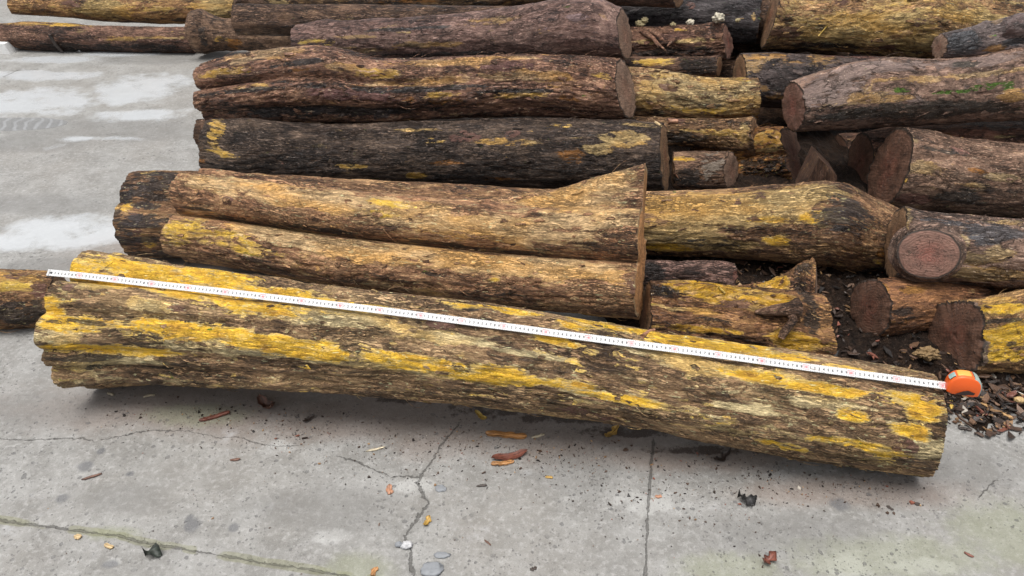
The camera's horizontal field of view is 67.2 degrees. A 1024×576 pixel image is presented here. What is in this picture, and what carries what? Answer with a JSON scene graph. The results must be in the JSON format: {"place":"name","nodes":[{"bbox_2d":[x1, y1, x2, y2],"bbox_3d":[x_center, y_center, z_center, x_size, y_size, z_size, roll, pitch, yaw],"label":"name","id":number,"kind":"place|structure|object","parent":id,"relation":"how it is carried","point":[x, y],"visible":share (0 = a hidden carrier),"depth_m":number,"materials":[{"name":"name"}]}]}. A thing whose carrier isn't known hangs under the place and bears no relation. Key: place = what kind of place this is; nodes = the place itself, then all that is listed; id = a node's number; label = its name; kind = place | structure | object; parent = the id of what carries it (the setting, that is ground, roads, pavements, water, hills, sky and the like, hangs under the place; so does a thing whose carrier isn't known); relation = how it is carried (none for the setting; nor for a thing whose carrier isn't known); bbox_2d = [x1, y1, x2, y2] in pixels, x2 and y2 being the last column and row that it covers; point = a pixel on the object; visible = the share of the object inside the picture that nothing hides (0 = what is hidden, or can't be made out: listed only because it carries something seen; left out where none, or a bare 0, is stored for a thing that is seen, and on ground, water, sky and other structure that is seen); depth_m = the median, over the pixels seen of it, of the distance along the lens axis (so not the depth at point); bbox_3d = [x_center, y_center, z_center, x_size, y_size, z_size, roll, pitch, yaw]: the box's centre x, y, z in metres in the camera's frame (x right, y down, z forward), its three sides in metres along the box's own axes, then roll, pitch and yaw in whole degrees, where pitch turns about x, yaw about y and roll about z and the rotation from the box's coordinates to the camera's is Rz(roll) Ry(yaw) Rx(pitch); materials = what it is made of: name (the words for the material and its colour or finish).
{"place":"outdoors","nodes":[
{"label":"outdoors","id":0,"kind":"place"},
{"bbox_2d":[0,0,1023,575],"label":"ground","id":1,"kind":"structure","parent":0,"point":[82,134],"depth_m":1.82,"materials":[{"name":"concrete"}]},
{"bbox_2d":[0,41,19,53],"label":"concrete block","id":2,"kind":"object","parent":1,"relation":"on","point":[7,48],"depth_m":4.71,"materials":[{"name":"white concrete"}]},
{"bbox_2d":[0,269,65,332],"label":"stray log","id":3,"kind":"object","parent":1,"relation":"on","point":[22,295],"visible":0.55,"depth_m":2.27,"materials":[{"name":"brown wood"}]},
{"bbox_2d":[74,534,81,539],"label":"wood chip","id":4,"kind":"object","parent":1,"relation":"on","point":[77,536],"visible":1,"depth_m":1.67,"materials":[{"name":"beige wood"}]},
{"bbox_2d":[81,473,101,479],"bbox_3d":[-0.994,0.445,1.821,0.045,0.006,0.006,-14,36,-20],"label":"twig","id":5,"kind":"object","parent":1,"relation":"on","point":[89,477],"visible":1,"depth_m":1.82,"materials":[{"name":"wood"}]},
{"bbox_2d":[0,21,195,52],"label":"wedged log","id":6,"kind":"object","parent":1,"relation":"on","point":[31,35],"visible":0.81,"depth_m":4.68,"materials":[{"name":"brown wood"}]},
{"bbox_2d":[48,34,62,52],"bbox_3d":[-2.781,-1.491,4.697,0.058,0.118,0.028,-19,38,-27],"label":"bark sliver","id":7,"kind":"object","parent":6,"relation":"on","point":[56,45],"visible":1,"depth_m":4.68,"materials":[{"name":"black wood"}]},
{"bbox_2d":[7,0,234,23],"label":"cream log","id":8,"kind":"object","parent":6,"relation":"on","point":[154,11],"visible":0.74,"depth_m":4.76,"materials":[{"name":"brown wood"}]},
{"bbox_2d":[104,543,113,548],"bbox_3d":[-0.867,0.554,1.656,0.024,0.005,0.010,13,35,19],"label":"wood chip","id":9,"kind":"object","parent":1,"relation":"on","point":[107,545],"visible":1,"depth_m":1.65,"materials":[{"name":"beige wood"}]},
{"bbox_2d":[142,543,161,556],"bbox_3d":[-0.763,0.555,1.631,0.029,0.031,0.033,-26,41,-34],"label":"dead leaf","id":10,"kind":"object","parent":1,"relation":"on","point":[154,550],"visible":1,"depth_m":1.63,"materials":[{"name":"black plant"}]},
{"bbox_2d":[199,410,229,421],"bbox_3d":[-0.771,0.331,1.996,0.078,0.008,0.016,-14,36,-21],"label":"wood chip","id":11,"kind":"object","parent":1,"relation":"on","point":[218,415],"visible":1,"depth_m":1.99,"materials":[{"name":"brown wood"}]},
{"bbox_2d":[184,9,290,53],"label":"collared log","id":12,"kind":"object","parent":1,"relation":"on","point":[206,32],"visible":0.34,"depth_m":4.53,"materials":[{"name":"brown wood"}]},
{"bbox_2d":[235,0,264,3],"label":"back log","id":13,"kind":"object","parent":12,"relation":"on","point":[251,1],"visible":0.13,"depth_m":4.49,"materials":[{"name":"brown plant"}]},
{"bbox_2d":[257,394,274,408],"bbox_3d":[-0.644,0.301,2.022,0.054,0.031,0.031,19,38,27],"label":"dead leaf","id":14,"kind":"object","parent":1,"relation":"on","point":[263,401],"visible":1,"depth_m":2.03,"materials":[{"name":"brown plant"}]},
{"bbox_2d":[303,414,313,421],"bbox_3d":[-0.526,0.336,1.988,0.018,0.011,0.034,24,40,32],"label":"dead leaf","id":15,"kind":"object","parent":1,"relation":"on","point":[309,417],"visible":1,"depth_m":1.99,"materials":[{"name":"brown plant"}]},
{"bbox_2d":[370,566,378,575],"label":"wood chip","id":16,"kind":"object","parent":1,"relation":"on","point":[374,570],"visible":1,"depth_m":1.60,"materials":[{"name":"orange wood"}]},
{"bbox_2d":[366,446,384,451],"bbox_3d":[-0.337,0.397,1.898,0.049,0.004,0.009,-11,35,-16],"label":"wood chip","id":17,"kind":"object","parent":1,"relation":"on","point":[375,449],"visible":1,"depth_m":1.90,"materials":[{"name":"beige wood"}]},
{"bbox_2d":[386,484,393,494],"bbox_3d":[-0.284,0.468,1.789,0.017,0.006,0.028,-7,34,-11],"label":"wood chip","id":18,"kind":"object","parent":1,"relation":"on","point":[389,490],"visible":1,"depth_m":1.79,"materials":[{"name":"pink wood"}]},
{"bbox_2d":[395,541,402,546],"bbox_3d":[-0.244,0.552,1.660,0.018,0.011,0.014,0,33,0],"label":"pebble","id":19,"kind":"object","parent":1,"relation":"on","point":[398,544],"visible":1,"depth_m":1.66,"materials":[{"name":"grey stone"}]},
{"bbox_2d":[400,540,412,548],"bbox_3d":[-0.227,0.553,1.659,0.027,0.016,0.021,0,33,0],"label":"pebble","id":20,"kind":"object","parent":1,"relation":"on","point":[406,544],"visible":1,"depth_m":1.65,"materials":[{"name":"stone"}]},
{"bbox_2d":[423,515,430,524],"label":"dead leaf","id":21,"kind":"object","parent":1,"relation":"on","point":[427,520],"visible":1,"depth_m":1.71,"materials":[{"name":"yellow plant"}]},
{"bbox_2d":[420,562,443,575],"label":"pebble","id":22,"kind":"object","parent":1,"relation":"on","point":[432,569],"visible":1,"depth_m":1.60,"materials":[{"name":"grey stone"}]},
{"bbox_2d":[435,484,446,491],"bbox_3d":[-0.166,0.467,1.794,0.028,0.005,0.023,0,33,0],"label":"pebble","id":23,"kind":"object","parent":1,"relation":"on","point":[440,488],"visible":1,"depth_m":1.79,"materials":[{"name":"grey stone"}]},
{"bbox_2d":[434,552,450,558],"bbox_3d":[-0.148,0.569,1.639,0.038,0.006,0.017,0,33,0],"label":"pebble","id":24,"kind":"object","parent":1,"relation":"on","point":[443,555],"visible":1,"depth_m":1.64,"materials":[{"name":"grey stone"}]},
{"bbox_2d":[475,410,486,419],"bbox_3d":[-0.080,0.329,1.990,0.015,0.016,0.041,-24,40,-32],"label":"wood chip","id":25,"kind":"object","parent":1,"relation":"on","point":[480,415],"visible":1,"depth_m":2.00,"materials":[{"name":"wood"}]},
{"bbox_2d":[33,250,947,477],"bbox_3d":[-0.082,0.181,1.900,2.132,0.369,0.366,5,33,8],"label":"measured log","id":26,"kind":"object","parent":1,"relation":"on","point":[91,334],"visible":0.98,"depth_m":1.79,"materials":[{"name":"brown wood"}]},
{"bbox_2d":[46,269,981,396],"bbox_3d":[-0.075,0.097,1.813,2.226,0.103,0.049,5,33,8],"label":"tape measure","id":27,"kind":"object","parent":26,"relation":"on","point":[964,383],"visible":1,"depth_m":1.77,"materials":[{"name":"white metal"}]},
{"bbox_2d":[640,329,655,337],"bbox_3d":[0.322,0.106,1.817,0.012,0.042,0.088,19,37,26],"label":"bark curl","id":28,"kind":"object","parent":26,"relation":"on","point":[643,335],"visible":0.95,"depth_m":1.79,"materials":[{"name":"brown wood"}]},
{"bbox_2d":[491,460,513,465],"bbox_3d":[-0.023,0.421,1.858,0.058,0.007,0.016,-5,33,-8],"label":"wood chip","id":29,"kind":"object","parent":1,"relation":"on","point":[500,463],"visible":1,"depth_m":1.86,"materials":[{"name":"wood"}]},
{"bbox_2d":[112,170,898,273],"bbox_3d":[0.004,-0.217,2.590,2.596,0.339,0.303,1,33,2],"label":"thick log","id":30,"kind":"object","parent":1,"relation":"on","point":[841,227],"visible":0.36,"depth_m":2.47,"materials":[{"name":"brown wood"}]},
{"bbox_2d":[159,162,646,320],"bbox_3d":[-0.334,-0.174,2.263,1.459,0.426,0.324,7,34,10],"label":"twin log","id":31,"kind":"object","parent":30,"relation":"on","point":[579,247],"visible":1,"depth_m":2.19,"materials":[{"name":"brown wood"}]},
{"bbox_2d":[485,430,526,438],"bbox_3d":[-0.015,0.367,1.937,0.105,0.010,0.021,4,33,7],"label":"wood chip","id":32,"kind":"object","parent":1,"relation":"on","point":[495,433],"visible":1,"depth_m":1.93,"materials":[{"name":"brown wood"}]},
{"bbox_2d":[4,388,1008,575],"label":"bark crumbs","id":33,"kind":"object","parent":1,"relation":"on","point":[769,475],"visible":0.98,"depth_m":1.85,"materials":[{"name":"brown wood"}]},
{"bbox_2d":[491,449,527,460],"bbox_3d":[-0.006,0.406,1.875,0.092,0.014,0.027,-9,34,-14],"label":"dead leaf","id":34,"kind":"object","parent":1,"relation":"on","point":[510,456],"visible":1,"depth_m":1.88,"materials":[{"name":"brown plant"}]},
{"bbox_2d":[531,434,544,437],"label":"wood chip","id":35,"kind":"object","parent":1,"relation":"on","point":[537,436],"visible":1,"depth_m":1.94,"materials":[{"name":"beige wood"}]},
{"bbox_2d":[604,425,618,436],"bbox_3d":[0.251,0.362,1.942,0.056,0.016,0.023,-27,42,-35],"label":"wood chip","id":36,"kind":"object","parent":1,"relation":"on","point":[613,431],"visible":0.98,"depth_m":1.95,"materials":[{"name":"brown wood"}]},
{"bbox_2d":[400,116,1023,431],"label":"mulch","id":37,"kind":"object","parent":1,"relation":"on","point":[829,149],"visible":0.03,"depth_m":2.48,"materials":[{"name":"brown wood"}]},
{"bbox_2d":[193,119,365,145],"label":"back log","id":38,"kind":"object","parent":37,"relation":"on","point":[199,124],"visible":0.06,"depth_m":3.23,"materials":[{"name":"brown plant"}]},
{"bbox_2d":[192,45,635,122],"bbox_3d":[-0.385,-0.800,3.113,1.786,0.326,0.328,3,33,4],"label":"grooved log","id":39,"kind":"object","parent":38,"relation":"on","point":[311,84],"visible":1,"depth_m":3.01,"materials":[{"name":"brown wood"}]},
{"bbox_2d":[198,117,669,190],"bbox_3d":[-0.285,-0.525,2.978,1.811,0.303,0.288,3,33,4],"label":"blackened log","id":40,"kind":"object","parent":37,"relation":"on","point":[542,153],"visible":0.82,"depth_m":2.88,"materials":[{"name":"black wood"}]},
{"bbox_2d":[643,260,737,288],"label":"rotten log","id":41,"kind":"object","parent":37,"relation":"on","point":[718,272],"visible":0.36,"depth_m":2.33,"materials":[{"name":"brown wood"}]},
{"bbox_2d":[671,151,738,189],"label":"stub log","id":42,"kind":"object","parent":37,"relation":"on","point":[697,170],"visible":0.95,"depth_m":3.03,"materials":[{"name":"brown wood"}]},
{"bbox_2d":[604,113,757,155],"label":"broken end log","id":43,"kind":"object","parent":42,"relation":"on","point":[719,134],"visible":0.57,"depth_m":3.18,"materials":[{"name":"brown wood"}]},
{"bbox_2d":[551,64,760,118],"bbox_3d":[0.579,-0.845,3.351,0.992,0.260,0.259,4,33,6],"label":"cracked cream log","id":44,"kind":"object","parent":43,"relation":"on","point":[667,93],"visible":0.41,"depth_m":3.27,"materials":[{"name":"brown wood"}]},
{"bbox_2d":[290,0,631,59],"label":"smooth log","id":45,"kind":"object","parent":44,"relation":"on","point":[579,27],"visible":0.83,"depth_m":3.24,"materials":[{"name":"brown wood"}]},
{"bbox_2d":[625,55,721,76],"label":"thin log","id":46,"kind":"object","parent":44,"relation":"on","point":[706,66],"visible":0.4,"depth_m":3.38,"materials":[{"name":"brown wood"}]},
{"bbox_2d":[719,60,734,77],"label":"back log","id":47,"kind":"object","parent":44,"relation":"on","point":[727,69],"visible":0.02,"depth_m":3.66,"materials":[{"name":"brown plant"}]},
{"bbox_2d":[630,12,740,59],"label":"split top log","id":48,"kind":"object","parent":47,"relation":"on","point":[672,39],"visible":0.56,"depth_m":3.48,"materials":[{"name":"brown wood"}]},
{"bbox_2d":[231,3,508,35],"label":"back log","id":49,"kind":"object","parent":48,"relation":"on","point":[249,19],"visible":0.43,"depth_m":3.66,"materials":[{"name":"brown plant"}]},
{"bbox_2d":[263,0,546,5],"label":"mossy brown log","id":50,"kind":"object","parent":49,"relation":"on","point":[463,2],"visible":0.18,"depth_m":3.96,"materials":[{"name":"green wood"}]},
{"bbox_2d":[606,0,683,7],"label":"pale ended log","id":51,"kind":"object","parent":48,"relation":"on","point":[661,3],"visible":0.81,"depth_m":3.45,"materials":[{"name":"brown wood"}]},
{"bbox_2d":[668,119,677,123],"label":"bark chip","id":52,"kind":"object","parent":43,"relation":"on","point":[672,121],"visible":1,"depth_m":3.18,"materials":[{"name":"wood"}]},
{"bbox_2d":[795,145,836,183],"bbox_3d":[1.139,-0.414,2.852,0.154,0.215,0.268,6,33,9],"label":"split wedge","id":53,"kind":"object","parent":37,"relation":"on","point":[816,166],"visible":0.57,"depth_m":2.79,"materials":[{"name":"brown wood"}]},
{"bbox_2d":[732,52,926,113],"bbox_3d":[1.443,-0.917,3.447,0.912,0.293,0.265,-3,33,-4],"label":"slate log","id":54,"kind":"object","parent":37,"relation":"on","point":[775,73],"visible":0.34,"depth_m":3.33,"materials":[{"name":"brown wood"}]},
{"bbox_2d":[760,0,1023,58],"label":"flaking tan log","id":55,"kind":"object","parent":54,"relation":"on","point":[911,28],"visible":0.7,"depth_m":3.38,"materials":[{"name":"brown wood"}]},
{"bbox_2d":[849,53,873,55],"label":"back log","id":56,"kind":"object","parent":37,"relation":"on","point":[851,54],"depth_m":4.05,"materials":[{"name":"brown plant"}]},
{"bbox_2d":[729,43,848,59],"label":"back log","id":57,"kind":"object","parent":56,"relation":"on","point":[739,48],"visible":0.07,"depth_m":3.82,"materials":[{"name":"brown wood"}]},
{"bbox_2d":[756,0,769,42],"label":"back log","id":58,"kind":"object","parent":57,"relation":"on","point":[765,8],"visible":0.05,"depth_m":3.67,"materials":[{"name":"brown plant"}]},
{"bbox_2d":[619,0,761,43],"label":"charred log","id":59,"kind":"object","parent":58,"relation":"on","point":[745,29],"visible":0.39,"depth_m":3.57,"materials":[{"name":"black wood"}]},
{"bbox_2d":[911,346,941,361],"bbox_3d":[1.152,0.183,2.138,0.079,0.041,0.043,0,33,0],"label":"rotten chunk","id":60,"kind":"object","parent":37,"relation":"on","point":[928,353],"visible":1,"depth_m":2.13,"materials":[{"name":"brown wood"}]},
{"bbox_2d":[866,127,1023,218],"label":"blunt grey log","id":61,"kind":"object","parent":37,"relation":"on","point":[926,170],"visible":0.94,"depth_m":2.76,"materials":[{"name":"wood"}]},
{"bbox_2d":[927,289,1023,373],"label":"bright yellow log","id":62,"kind":"object","parent":37,"relation":"on","point":[984,335],"visible":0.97,"depth_m":2.08,"materials":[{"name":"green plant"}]},
{"bbox_2d":[714,448,730,460],"bbox_3d":[0.511,0.408,1.869,0.059,0.021,0.022,-21,38,-29],"label":"dead leaf","id":63,"kind":"object","parent":1,"relation":"on","point":[725,454],"visible":1,"depth_m":1.88,"materials":[{"name":"black plant"}]},
{"bbox_2d":[639,257,836,354],"bbox_3d":[0.635,0.097,2.220,0.529,0.282,0.283,0,33,0],"label":"root end log","id":64,"kind":"object","parent":1,"relation":"on","point":[791,309],"visible":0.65,"depth_m":2.13,"materials":[{"name":"brown wood"}]},
{"bbox_2d":[690,119,800,178],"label":"shaggy log","id":65,"kind":"object","parent":1,"relation":"on","point":[777,149],"visible":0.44,"depth_m":3.15,"materials":[{"name":"brown wood"}]},
{"bbox_2d":[737,489,756,505],"bbox_3d":[0.536,0.476,1.755,0.032,0.031,0.034,-12,35,-18],"label":"dead leaf","id":66,"kind":"object","parent":1,"relation":"on","point":[750,499],"visible":1,"depth_m":1.75,"materials":[{"name":"black plant"}]},
{"bbox_2d":[762,551,776,563],"bbox_3d":[0.541,0.568,1.621,0.039,0.020,0.026,-19,37,-26],"label":"dead leaf","id":67,"kind":"object","parent":1,"relation":"on","point":[772,556],"visible":1,"depth_m":1.63,"materials":[{"name":"plant"}]},
{"bbox_2d":[758,107,782,120],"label":"back log","id":68,"kind":"object","parent":1,"relation":"on","point":[765,113],"depth_m":3.72,"materials":[{"name":"brown plant"}]},
{"bbox_2d":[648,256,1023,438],"bbox_3d":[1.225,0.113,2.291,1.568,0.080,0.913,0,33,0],"label":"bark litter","id":69,"kind":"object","parent":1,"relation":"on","point":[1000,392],"visible":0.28,"depth_m":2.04,"materials":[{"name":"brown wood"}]},
{"bbox_2d":[1013,396,1023,403],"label":"pebble","id":70,"kind":"object","parent":69,"relation":"on","point":[1019,399],"visible":1,"depth_m":2.02,"materials":[{"name":"beige stone"}]},
{"bbox_2d":[834,132,860,148],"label":"recessed log","id":71,"kind":"object","parent":1,"relation":"on","point":[845,139],"visible":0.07,"depth_m":3.44,"materials":[{"name":"brown wood"}]},
{"bbox_2d":[849,275,1017,336],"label":"ochre log","id":72,"kind":"object","parent":1,"relation":"on","point":[889,306],"visible":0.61,"depth_m":2.23,"materials":[{"name":"brown wood"}]},
{"bbox_2d":[883,206,1023,289],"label":"knot faced log","id":73,"kind":"object","parent":72,"relation":"on","point":[985,250],"visible":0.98,"depth_m":2.21,"materials":[{"name":"brown wood"}]},
{"bbox_2d":[847,122,1023,183],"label":"hollow ended log","id":74,"kind":"object","parent":1,"relation":"on","point":[865,145],"visible":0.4,"depth_m":3.11,"materials":[{"name":"brown wood"}]},
{"bbox_2d":[781,47,1023,131],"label":"pinkish log","id":75,"kind":"object","parent":74,"relation":"on","point":[885,91],"visible":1,"depth_m":2.88,"materials":[{"name":"brown wood"}]},
{"bbox_2d":[931,12,1023,58],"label":"burred log","id":76,"kind":"object","parent":75,"relation":"on","point":[989,36],"visible":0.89,"depth_m":2.94,"materials":[{"name":"wood"}]},
{"bbox_2d":[958,427,971,430],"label":"wood chip","id":77,"kind":"object","parent":1,"relation":"on","point":[964,428],"visible":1,"depth_m":1.96,"materials":[{"name":"grey wood"}]}
]}

